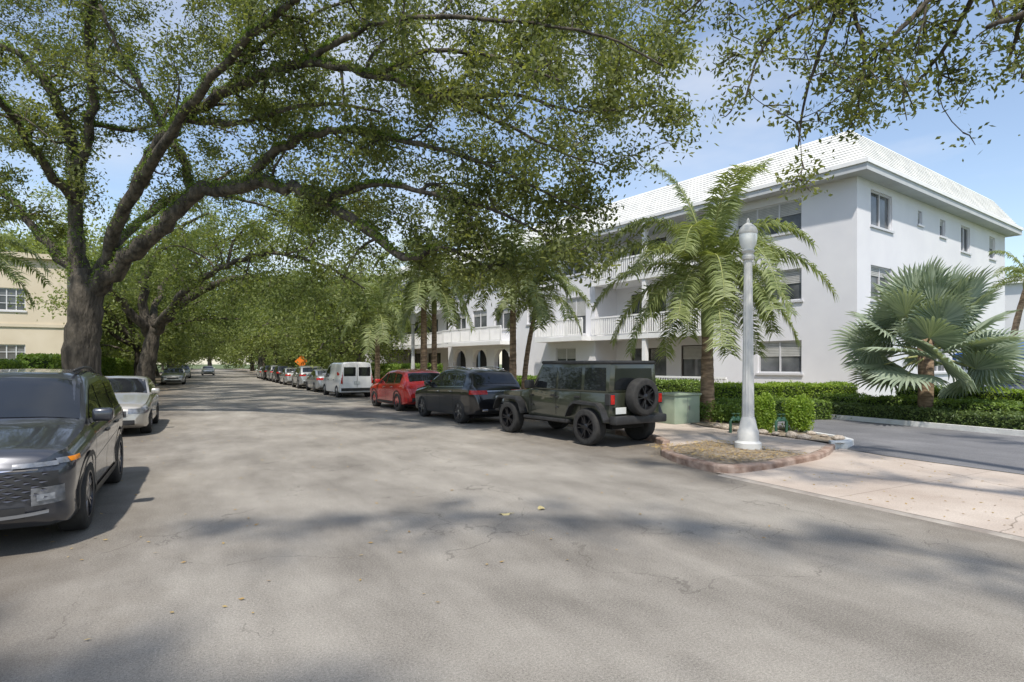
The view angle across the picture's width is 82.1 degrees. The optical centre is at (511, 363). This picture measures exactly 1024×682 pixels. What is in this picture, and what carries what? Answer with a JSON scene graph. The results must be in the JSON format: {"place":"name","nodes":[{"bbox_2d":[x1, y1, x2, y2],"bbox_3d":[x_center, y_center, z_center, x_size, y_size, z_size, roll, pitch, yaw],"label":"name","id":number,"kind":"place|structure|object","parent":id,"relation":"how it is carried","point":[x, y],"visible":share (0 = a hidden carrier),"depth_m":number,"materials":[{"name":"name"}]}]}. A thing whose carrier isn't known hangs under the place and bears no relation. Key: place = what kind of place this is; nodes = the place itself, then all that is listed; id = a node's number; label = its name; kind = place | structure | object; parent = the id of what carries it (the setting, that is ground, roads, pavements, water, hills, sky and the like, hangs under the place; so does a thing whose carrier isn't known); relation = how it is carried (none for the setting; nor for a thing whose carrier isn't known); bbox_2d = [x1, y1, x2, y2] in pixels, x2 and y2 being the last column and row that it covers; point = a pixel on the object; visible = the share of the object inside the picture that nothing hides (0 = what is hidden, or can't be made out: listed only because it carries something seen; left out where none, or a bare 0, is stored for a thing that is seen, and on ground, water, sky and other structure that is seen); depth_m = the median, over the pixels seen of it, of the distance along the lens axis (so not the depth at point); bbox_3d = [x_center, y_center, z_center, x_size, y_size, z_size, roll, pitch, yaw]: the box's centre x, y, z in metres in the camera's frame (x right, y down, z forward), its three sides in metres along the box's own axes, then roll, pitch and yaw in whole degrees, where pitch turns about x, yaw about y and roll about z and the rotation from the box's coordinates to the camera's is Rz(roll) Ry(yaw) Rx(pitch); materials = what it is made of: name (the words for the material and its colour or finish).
{"place":"outdoors","nodes":[
{"label":"outdoors","id":0,"kind":"place"},
{"bbox_2d":[155,375,160,383],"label":"verge","id":1,"kind":"structure","parent":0,"point":[158,379],"depth_m":63.55,"materials":[{"name":"soil"}]},
{"bbox_2d":[11,229,258,375],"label":"street tree","id":2,"kind":"object","parent":1,"relation":"on","point":[133,340],"visible":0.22,"depth_m":46.19,"materials":[{"name":"green plant"}]},
{"bbox_2d":[103,294,223,375],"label":"street tree","id":3,"kind":"object","parent":1,"relation":"on","point":[157,371],"visible":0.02,"depth_m":78.26,"materials":[{"name":"plant"}]},
{"bbox_2d":[102,269,226,362],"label":"street tree","id":4,"kind":"object","parent":1,"relation":"on","point":[185,328],"visible":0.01,"depth_m":69.52,"materials":[{"name":"plant"}]},
{"bbox_2d":[100,288,252,370],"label":"street tree","id":5,"kind":"object","parent":1,"relation":"on","point":[180,353],"visible":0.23,"depth_m":59.13,"materials":[{"name":"green plant"}]},
{"bbox_2d":[115,290,238,367],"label":"street tree","id":6,"kind":"object","parent":1,"relation":"on","point":[200,347],"depth_m":103.33,"materials":[{"name":"plant"}]},
{"bbox_2d":[133,321,233,367],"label":"street tree","id":7,"kind":"object","parent":1,"relation":"on","point":[198,356],"visible":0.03,"depth_m":122.80,"materials":[{"name":"plant"}]},
{"bbox_2d":[7,180,408,386],"bbox_3d":[-17.624,-5.398,36.074,25.347,14.622,22.251,0,0,0],"label":"oak tree","id":8,"kind":"object","parent":1,"relation":"on","point":[151,325],"visible":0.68,"depth_m":30.50,"materials":[{"name":"green plant"}]},
{"bbox_2d":[0,0,718,374],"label":"oak tree","id":9,"kind":"object","parent":1,"relation":"on","point":[280,26],"visible":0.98,"depth_m":15.86,"materials":[{"name":"green plant"}]},
{"bbox_2d":[0,369,1023,681],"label":"road","id":10,"kind":"structure","parent":0,"point":[702,581],"depth_m":5.17,"materials":[{"name":"grey asphalt"}]},
{"bbox_2d":[0,366,123,530],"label":"parked suv","id":11,"kind":"object","parent":10,"relation":"on","point":[61,451],"visible":1,"depth_m":6.35,"materials":[{"name":"grey paint"}]},
{"bbox_2d":[105,376,159,432],"bbox_3d":[-10.876,1.067,16.194,2.089,1.465,4.736,0,0,-28],"label":"parked sedan","id":12,"kind":"object","parent":10,"relation":"on","point":[137,397],"visible":0.48,"depth_m":15.39,"materials":[{"name":"beige paint"}]},
{"bbox_2d":[160,368,186,384],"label":"parked sedan","id":13,"kind":"object","parent":10,"relation":"on","point":[169,375],"visible":1,"depth_m":50.45,"materials":[{"name":"silver paint"}]},
{"bbox_2d":[176,365,191,377],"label":"parked suv","id":14,"kind":"object","parent":10,"relation":"on","point":[188,373],"visible":0.47,"depth_m":72.43,"materials":[{"name":"silver paint"}]},
{"bbox_2d":[201,366,214,374],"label":"parked sedan","id":15,"kind":"object","parent":10,"relation":"on","point":[208,370],"visible":0.98,"depth_m":91.67,"materials":[{"name":"silver paint"}]},
{"bbox_2d":[260,365,270,379],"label":"parked suv","id":16,"kind":"object","parent":10,"relation":"on","point":[263,374],"visible":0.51,"depth_m":65.16,"materials":[{"name":"black paint"}]},
{"bbox_2d":[265,365,277,380],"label":"parked suv","id":17,"kind":"object","parent":10,"relation":"on","point":[269,373],"visible":0.47,"depth_m":59.89,"materials":[{"name":"silver paint"}]},
{"bbox_2d":[271,365,294,382],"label":"parked suv","id":18,"kind":"object","parent":10,"relation":"on","point":[276,374],"visible":0.52,"depth_m":54.93,"materials":[{"name":"black paint"}]},
{"bbox_2d":[279,368,296,384],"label":"parked sedan","id":19,"kind":"object","parent":10,"relation":"on","point":[285,376],"visible":0.59,"depth_m":49.90,"materials":[{"name":"silver paint"}]},
{"bbox_2d":[291,365,322,388],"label":"parked suv","id":20,"kind":"object","parent":10,"relation":"on","point":[299,377],"visible":0.52,"depth_m":42.36,"materials":[{"name":"silver paint"}]},
{"bbox_2d":[306,369,326,391],"bbox_3d":[-12.425,1.067,38.918,2.089,1.465,4.736,0,0,-28],"label":"parked sedan","id":21,"kind":"object","parent":10,"relation":"on","point":[314,379],"visible":0.43,"depth_m":37.43,"materials":[{"name":"silver paint"}]},
{"bbox_2d":[322,362,372,396],"bbox_3d":[-9.321,0.850,33.081,2.136,1.900,4.530,0,0,-30],"label":"parked van","id":22,"kind":"object","parent":10,"relation":"on","point":[340,379],"visible":0.98,"depth_m":31.26,"materials":[{"name":"white paint"}]},
{"bbox_2d":[370,369,439,410],"bbox_3d":[-4.316,1.001,24.092,2.156,1.598,4.644,0,0,-31],"label":"parked suv","id":23,"kind":"object","parent":10,"relation":"on","point":[397,388],"visible":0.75,"depth_m":22.54,"materials":[{"name":"red paint"}]},
{"bbox_2d":[415,366,521,422],"bbox_3d":[-1.561,0.941,19.381,2.156,1.717,4.650,0,0,-32],"label":"parked suv","id":24,"kind":"object","parent":10,"relation":"on","point":[462,394],"visible":0.81,"depth_m":17.81,"materials":[{"name":"black paint"}]},
{"bbox_2d":[4,388,1023,639],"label":"leaf litter","id":25,"kind":"object","parent":10,"relation":"on","point":[612,476],"visible":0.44,"depth_m":10.71,"materials":[{"name":"plant"}]},
{"bbox_2d":[493,360,666,444],"bbox_3d":[1.531,0.865,14.640,2.120,1.870,4.765,0,0,-35],"label":"off road vehicle","id":26,"kind":"object","parent":10,"relation":"on","point":[591,402],"visible":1,"depth_m":13.17,"materials":[{"name":"green paint"}]},
{"bbox_2d":[718,474,1023,541],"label":"gutter","id":27,"kind":"object","parent":10,"relation":"on","point":[1004,535],"visible":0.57,"depth_m":7.16,"materials":[{"name":"concrete"}]},
{"bbox_2d":[0,0,1023,363],"label":"sky","id":28,"kind":"structure","parent":0,"point":[994,171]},
{"bbox_2d":[242,369,826,453],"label":"sidewalk","id":29,"kind":"structure","parent":0,"point":[681,433],"depth_m":13.34,"materials":[{"name":"beige concrete"}]},
{"bbox_2d":[487,250,590,388],"bbox_3d":[1.116,-1.510,23.708,4.414,6.622,4.200,0,0,0],"label":"palm tree","id":30,"kind":"object","parent":29,"relation":"on","point":[551,289],"visible":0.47,"depth_m":23.36,"materials":[{"name":"green plant"}]},
{"bbox_2d":[729,413,740,432],"bbox_3d":[5.517,1.460,14.493,0.388,0.480,0.110,0,0,-20],"label":"backflow valve","id":31,"kind":"object","parent":29,"relation":"on","point":[737,418],"visible":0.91,"depth_m":14.42,"materials":[{"name":"metal"}]},
{"bbox_2d":[157,364,1023,536],"bbox_3d":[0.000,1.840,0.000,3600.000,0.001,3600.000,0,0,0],"label":"ground","id":32,"kind":"structure","parent":0,"point":[215,366],"depth_m":160.39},
{"bbox_2d":[0,358,28,368],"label":"hedge","id":33,"kind":"object","parent":32,"relation":"on","point":[5,363],"visible":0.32,"depth_m":24.84,"materials":[{"name":"green plant"}]},
{"bbox_2d":[0,163,57,311],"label":"palm tree","id":34,"kind":"object","parent":32,"relation":"on","point":[7,269],"visible":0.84,"depth_m":22.85,"materials":[{"name":"green plant"}]},
{"bbox_2d":[0,252,69,358],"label":"house","id":35,"kind":"structure","parent":32,"relation":"on","point":[27,331],"depth_m":36.91,"materials":[{"name":"beige paint"}]},
{"bbox_2d":[0,344,24,358],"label":"window","id":36,"kind":"structure","parent":35,"relation":"in","point":[9,351],"depth_m":36.54,"materials":[{"name":"grey"}]},
{"bbox_2d":[0,288,26,311],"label":"window","id":37,"kind":"structure","parent":35,"relation":"in","point":[6,296],"depth_m":36.54,"materials":[{"name":"grey"}]},
{"bbox_2d":[0,212,86,253],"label":"street tree","id":38,"kind":"object","parent":32,"relation":"on","point":[10,235],"visible":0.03,"depth_m":50.55,"materials":[{"name":"plant"}]},
{"bbox_2d":[16,353,133,375],"bbox_3d":[-38.919,0.684,57.447,2.280,2.642,62.479,0,0,-28],"label":"hedge","id":39,"kind":"object","parent":32,"relation":"on","point":[113,366],"visible":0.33,"depth_m":31.80,"materials":[{"name":"green plant"}]},
{"bbox_2d":[0,204,188,293],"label":"street tree","id":40,"kind":"object","parent":32,"relation":"on","point":[91,235],"visible":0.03,"depth_m":67.00,"materials":[{"name":"plant"}]},
{"bbox_2d":[120,349,364,368],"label":"distant trees","id":41,"kind":"object","parent":32,"relation":"on","point":[235,363],"visible":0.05,"depth_m":212.74,"materials":[{"name":"plant"}]},
{"bbox_2d":[223,319,296,366],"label":"street tree","id":42,"kind":"object","parent":32,"relation":"on","point":[263,358],"visible":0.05,"depth_m":117.93,"materials":[{"name":"plant"}]},
{"bbox_2d":[233,369,614,433],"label":"kerb","id":43,"kind":"structure","parent":32,"relation":"on","point":[607,430],"depth_m":16.82,"materials":[{"name":"concrete"}]},
{"bbox_2d":[365,130,1023,396],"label":"apartment building","id":44,"kind":"structure","parent":32,"relation":"on","point":[878,213],"depth_m":26.84,"materials":[{"name":"white paint"}]},
{"bbox_2d":[455,313,465,328],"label":"window","id":45,"kind":"structure","parent":44,"relation":"in","point":[463,320],"depth_m":47.40,"materials":[{"name":"grey"}]},
{"bbox_2d":[461,351,477,366],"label":"entrance door","id":46,"kind":"structure","parent":44,"relation":"in","point":[463,362],"depth_m":48.63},
{"bbox_2d":[472,309,486,332],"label":"window","id":47,"kind":"structure","parent":44,"relation":"in","point":[479,317],"depth_m":45.05,"materials":[{"name":"grey"}]},
{"bbox_2d":[480,350,498,368],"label":"entrance door","id":48,"kind":"structure","parent":44,"relation":"in","point":[483,363],"depth_m":46.20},
{"bbox_2d":[495,307,509,330],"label":"window","id":49,"kind":"structure","parent":44,"relation":"in","point":[503,321],"depth_m":42.57,"materials":[{"name":"grey"}]},
{"bbox_2d":[502,349,509,371],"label":"entrance door","id":50,"kind":"structure","parent":44,"relation":"in","point":[505,356],"depth_m":43.78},
{"bbox_2d":[557,348,575,360],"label":"window","id":51,"kind":"structure","parent":44,"relation":"in","point":[563,354],"depth_m":37.00,"materials":[{"name":"grey"}]},
{"bbox_2d":[563,249,583,276],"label":"window","id":52,"kind":"structure","parent":44,"relation":"in","point":[574,272],"depth_m":36.48,"materials":[{"name":"grey"}]},
{"bbox_2d":[563,297,586,336],"bbox_3d":[3.922,-2.905,36.251,0.220,2.390,2.060,0,0,-36],"label":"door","id":53,"kind":"structure","parent":44,"relation":"in","point":[578,306],"depth_m":36.14,"materials":[{"name":"grey"}]},
{"bbox_2d":[632,348,665,378],"bbox_3d":[7.876,0.345,33.871,0.220,2.490,2.760,0,0,-36],"label":"window","id":54,"kind":"structure","parent":44,"relation":"in","point":[660,369],"depth_m":33.59,"materials":[{"name":"glass"}]},
{"bbox_2d":[632,291,665,333],"bbox_3d":[7.876,-2.855,33.871,0.220,2.490,2.760,0,0,-36],"label":"window","id":55,"kind":"structure","parent":44,"relation":"in","point":[637,311],"depth_m":34.02,"materials":[{"name":"grey metal"}]},
{"bbox_2d":[632,237,665,274],"bbox_3d":[7.876,-5.955,33.871,0.220,2.290,2.760,0,0,-36],"label":"window","id":56,"kind":"structure","parent":44,"relation":"in","point":[662,239],"depth_m":33.83,"materials":[{"name":"grey metal"}]},
{"bbox_2d":[682,345,701,379],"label":"window","id":57,"kind":"structure","parent":44,"relation":"in","point":[691,354],"depth_m":31.57,"materials":[{"name":"glass"}]},
{"bbox_2d":[737,198,802,238],"bbox_3d":[11.328,-6.280,26.057,0.220,1.440,3.260,0,0,-36],"label":"window","id":58,"kind":"structure","parent":44,"relation":"in","point":[787,210],"depth_m":25.76,"materials":[{"name":"grey glass"}]},
{"bbox_2d":[755,340,802,374],"bbox_3d":[11.651,-0.255,25.612,0.220,1.490,2.160,0,0,-36],"label":"window","id":59,"kind":"structure","parent":44,"relation":"in","point":[784,357],"depth_m":25.61,"materials":[{"name":"grey glass"}]},
{"bbox_2d":[759,268,802,303],"bbox_3d":[11.651,-3.330,25.612,0.220,1.440,2.160,0,0,-36],"label":"window","id":60,"kind":"structure","parent":44,"relation":"in","point":[794,276],"depth_m":25.21,"materials":[{"name":"grey"}]},
{"bbox_2d":[870,265,889,301],"bbox_3d":[15.256,-3.255,24.326,2.160,1.490,0.220,0,0,-36],"label":"window","id":61,"kind":"structure","parent":44,"relation":"in","point":[877,273],"depth_m":24.33,"materials":[{"name":"grey"}]},
{"bbox_2d":[870,190,894,233],"bbox_3d":[15.256,-6.280,24.326,2.160,1.540,0.220,0,0,-36],"label":"window","id":62,"kind":"structure","parent":44,"relation":"in","point":[880,204],"depth_m":24.44,"materials":[{"name":"grey"}]},
{"bbox_2d":[934,349,946,373],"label":"window","id":63,"kind":"structure","parent":44,"relation":"in","point":[940,369],"depth_m":28.27,"materials":[{"name":"grey"}]},
{"bbox_2d":[960,226,971,254],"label":"window","id":64,"kind":"structure","parent":44,"relation":"in","point":[964,231],"depth_m":30.21,"materials":[{"name":"grey"}]},
{"bbox_2d":[989,237,996,260],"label":"window","id":65,"kind":"structure","parent":44,"relation":"in","point":[990,239],"depth_m":32.62,"materials":[{"name":"grey"}]},
{"bbox_2d":[615,429,834,476],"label":"kerb","id":66,"kind":"structure","parent":32,"relation":"on","point":[714,467],"depth_m":10.32,"materials":[{"name":"grey concrete"}]},
{"bbox_2d":[669,441,801,463],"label":"planter soil","id":67,"kind":"structure","parent":66,"relation":"in","point":[701,456],"depth_m":10.87,"materials":[{"name":"brown soil"}]},
{"bbox_2d":[734,218,761,449],"bbox_3d":[4.621,-0.575,11.505,0.500,4.550,0.500,0,0,0],"label":"street lamp","id":68,"kind":"object","parent":67,"relation":"on","point":[748,434],"visible":0.99,"depth_m":11.42,"materials":[{"name":"painted metal"},{"name":"glass"}]},
{"bbox_2d":[715,396,833,419],"bbox_3d":[8.410,1.482,19.057,3.752,0.851,1.549,0,0,-6],"label":"hedge","id":69,"kind":"object","parent":32,"relation":"on","point":[823,408],"visible":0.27,"depth_m":18.69,"materials":[{"name":"green plant"}]},
{"bbox_2d":[737,421,853,449],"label":"driveway kerb","id":70,"kind":"structure","parent":32,"relation":"on","point":[848,443],"depth_m":12.56,"materials":[{"name":"concrete"}]},
{"bbox_2d":[619,0,1023,209],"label":"oak tree","id":71,"kind":"object","parent":32,"relation":"on","point":[861,76],"visible":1,"depth_m":8.88,"materials":[{"name":"green plant"}]},
{"bbox_2d":[717,448,1023,536],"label":"driveway apron","id":72,"kind":"object","parent":32,"relation":"on","point":[906,482],"visible":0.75,"depth_m":8.62,"materials":[{"name":"pink concrete"}]},
{"bbox_2d":[831,414,1023,435],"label":"driveway kerb","id":73,"kind":"structure","parent":32,"relation":"on","point":[1013,432],"depth_m":16.19,"materials":[{"name":"concrete"}]},
{"bbox_2d":[981,250,1023,365],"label":"palm tree","id":74,"kind":"object","parent":32,"relation":"on","point":[1018,270],"visible":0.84,"depth_m":27.03,"materials":[{"name":"green plant"}]},
{"bbox_2d":[984,372,1023,390],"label":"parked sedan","id":75,"kind":"object","parent":32,"relation":"on","point":[1016,386],"visible":0.14,"depth_m":23.41,"materials":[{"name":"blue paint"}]},
{"bbox_2d":[1005,277,1023,371],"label":"house","id":76,"kind":"structure","parent":32,"relation":"on","point":[1013,291],"depth_m":41.83,"materials":[{"name":"white paint"}]},
{"bbox_2d":[694,420,842,443],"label":"planting island","id":77,"kind":"structure","parent":0,"point":[816,437],"depth_m":14.37,"materials":[{"name":"soil"}]},
{"bbox_2d":[658,392,702,425],"bbox_3d":[4.771,1.330,17.000,1.160,0.980,0.920,0,0,-30],"label":"utility cabinet","id":78,"kind":"object","parent":77,"relation":"on","point":[680,407],"visible":0.8,"depth_m":16.63,"materials":[{"name":"metal"}]},
{"bbox_2d":[700,400,718,421],"bbox_3d":[5.599,1.361,17.261,0.926,0.738,0.947,0,0,0],"label":"shrub","id":79,"kind":"object","parent":77,"relation":"on","point":[707,414],"visible":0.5,"depth_m":16.92,"materials":[{"name":"green plant"}]},
{"bbox_2d":[591,158,838,421],"bbox_3d":[5.836,-2.217,16.982,6.232,8.035,5.915,0,0,-25],"label":"palm tree","id":80,"kind":"object","parent":77,"relation":"on","point":[715,287],"visible":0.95,"depth_m":16.47,"materials":[{"name":"green plant"}]},
{"bbox_2d":[713,403,741,422],"bbox_3d":[6.183,1.418,16.903,0.813,0.625,0.835,0,0,0],"label":"shrub","id":81,"kind":"object","parent":77,"relation":"on","point":[724,411],"visible":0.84,"depth_m":16.68,"materials":[{"name":"green plant"}]},
{"bbox_2d":[754,391,775,432],"bbox_3d":[6.189,1.191,14.484,0.569,1.067,0.575,0,0,0],"label":"shrub","id":82,"kind":"object","parent":77,"relation":"on","point":[764,420],"visible":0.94,"depth_m":14.35,"materials":[{"name":"green plant"}]},
{"bbox_2d":[775,414,787,432],"bbox_3d":[6.554,1.460,14.308,0.389,0.480,0.110,0,0,-20],"label":"backflow valve","id":83,"kind":"object","parent":77,"relation":"on","point":[780,419],"visible":0.96,"depth_m":14.28,"materials":[{"name":"metal"}]},
{"bbox_2d":[781,394,815,431],"bbox_3d":[7.055,1.229,14.481,0.688,0.994,0.707,0,0,0],"label":"shrub","id":84,"kind":"object","parent":77,"relation":"on","point":[798,414],"visible":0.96,"depth_m":14.34,"materials":[{"name":"green plant"}]},
{"bbox_2d":[795,434,811,439],"bbox_3d":[6.566,1.650,13.257,0.246,0.161,0.307,0,0,-30],"label":"edging stone","id":85,"kind":"object","parent":77,"relation":"on","point":[804,436],"visible":0.94,"depth_m":13.16,"materials":[{"name":"stone"}]},
{"bbox_2d":[756,419,1023,473],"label":"driveway","id":86,"kind":"structure","parent":0,"point":[996,452],"depth_m":13.11,"materials":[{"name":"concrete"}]},
{"label":"right verge","id":87,"kind":"structure","parent":0,"visible":0},
{"bbox_2d":[211,309,283,370],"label":"street tree","id":88,"kind":"object","parent":87,"relation":"on","point":[252,367],"visible":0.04,"depth_m":138.46,"materials":[{"name":"plant"}]},
{"bbox_2d":[200,269,332,365],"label":"street tree","id":89,"kind":"object","parent":87,"relation":"on","point":[256,347],"visible":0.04,"depth_m":80.46,"materials":[{"name":"plant"}]},
{"bbox_2d":[209,268,325,364],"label":"street tree","id":90,"kind":"object","parent":87,"relation":"on","point":[249,319],"visible":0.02,"depth_m":97.49,"materials":[{"name":"plant"}]},
{"bbox_2d":[216,259,356,364],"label":"street tree","id":91,"kind":"object","parent":87,"relation":"on","point":[259,338],"visible":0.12,"depth_m":60.01,"materials":[{"name":"green plant"}]},
{"bbox_2d":[244,296,363,366],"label":"street tree","id":92,"kind":"object","parent":87,"relation":"on","point":[273,362],"visible":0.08,"depth_m":71.86,"materials":[{"name":"plant"}]},
{"bbox_2d":[259,259,417,367],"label":"street tree","id":93,"kind":"object","parent":87,"relation":"on","point":[288,353],"visible":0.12,"depth_m":52.13,"materials":[{"name":"green plant"}]},
{"bbox_2d":[276,259,415,373],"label":"street tree","id":94,"kind":"object","parent":87,"relation":"on","point":[351,343],"visible":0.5,"depth_m":44.03,"materials":[{"name":"green plant"}]},
{"bbox_2d":[332,268,417,383],"bbox_3d":[-8.898,-2.186,38.030,5.210,7.972,5.341,0,0,0],"label":"palm tree","id":95,"kind":"object","parent":87,"relation":"on","point":[370,289],"visible":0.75,"depth_m":37.30,"materials":[{"name":"green plant"}]},
{"bbox_2d":[409,313,416,368],"bbox_3d":[-5.255,-0.450,31.183,0.440,4.500,0.429,0,0,0],"label":"street lamp","id":96,"kind":"object","parent":87,"relation":"on","point":[412,319],"visible":0.65,"depth_m":31.10,"materials":[{"name":"metal"}]},
{"bbox_2d":[372,218,465,368],"bbox_3d":[-4.709,-3.204,30.713,5.077,10.008,5.454,0,0,23],"label":"palm tree","id":97,"kind":"object","parent":87,"relation":"on","point":[412,283],"visible":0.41,"depth_m":30.45,"materials":[{"name":"green plant"}]},
{"bbox_2d":[381,244,476,370],"bbox_3d":[-4.195,-2.423,31.658,4.927,8.446,4.835,0,0,40],"label":"palm tree","id":98,"kind":"object","parent":87,"relation":"on","point":[449,313],"visible":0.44,"depth_m":31.46,"materials":[{"name":"green plant"}]},
{"bbox_2d":[447,208,572,379],"bbox_3d":[0.126,-2.397,23.316,4.820,8.394,5.175,0,0,24],"label":"palm tree","id":99,"kind":"object","parent":87,"relation":"on","point":[512,356],"visible":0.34,"depth_m":22.82,"materials":[{"name":"green plant"}]},
{"label":"garden bed","id":100,"kind":"structure","parent":0,"visible":0},
{"bbox_2d":[320,362,442,383],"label":"hedge","id":101,"kind":"object","parent":100,"relation":"on","point":[392,366],"visible":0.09,"depth_m":43.53,"materials":[{"name":"green plant"}]},
{"bbox_2d":[517,375,700,392],"bbox_3d":[2.193,1.275,33.462,1.961,1.317,19.652,0,0,-37],"label":"hedge","id":102,"kind":"object","parent":100,"relation":"on","point":[679,385],"visible":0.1,"depth_m":25.99,"materials":[{"name":"green plant"}]},
{"bbox_2d":[714,380,859,400],"bbox_3d":[9.705,1.244,21.253,5.520,1.332,1.730,0,0,-6],"label":"hedge","id":103,"kind":"object","parent":100,"relation":"on","point":[787,389],"visible":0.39,"depth_m":20.83,"materials":[{"name":"green plant"}]},
{"bbox_2d":[819,392,1023,412],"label":"hedge","id":104,"kind":"object","parent":100,"relation":"on","point":[968,404],"visible":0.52,"depth_m":17.83,"materials":[{"name":"green plant"}]},
{"bbox_2d":[828,255,1023,407],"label":"fan palm","id":105,"kind":"object","parent":100,"relation":"on","point":[930,312],"visible":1,"depth_m":16.84,"materials":[{"name":"green plant"}]},
{"bbox_2d":[830,401,1023,429],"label":"hedge","id":106,"kind":"object","parent":100,"relation":"on","point":[1010,419],"visible":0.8,"depth_m":16.61,"materials":[{"name":"green plant"}]},
{"bbox_2d":[894,384,1023,404],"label":"hedge","id":107,"kind":"object","parent":100,"relation":"on","point":[1014,395],"visible":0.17,"depth_m":17.80,"materials":[{"name":"green plant"}]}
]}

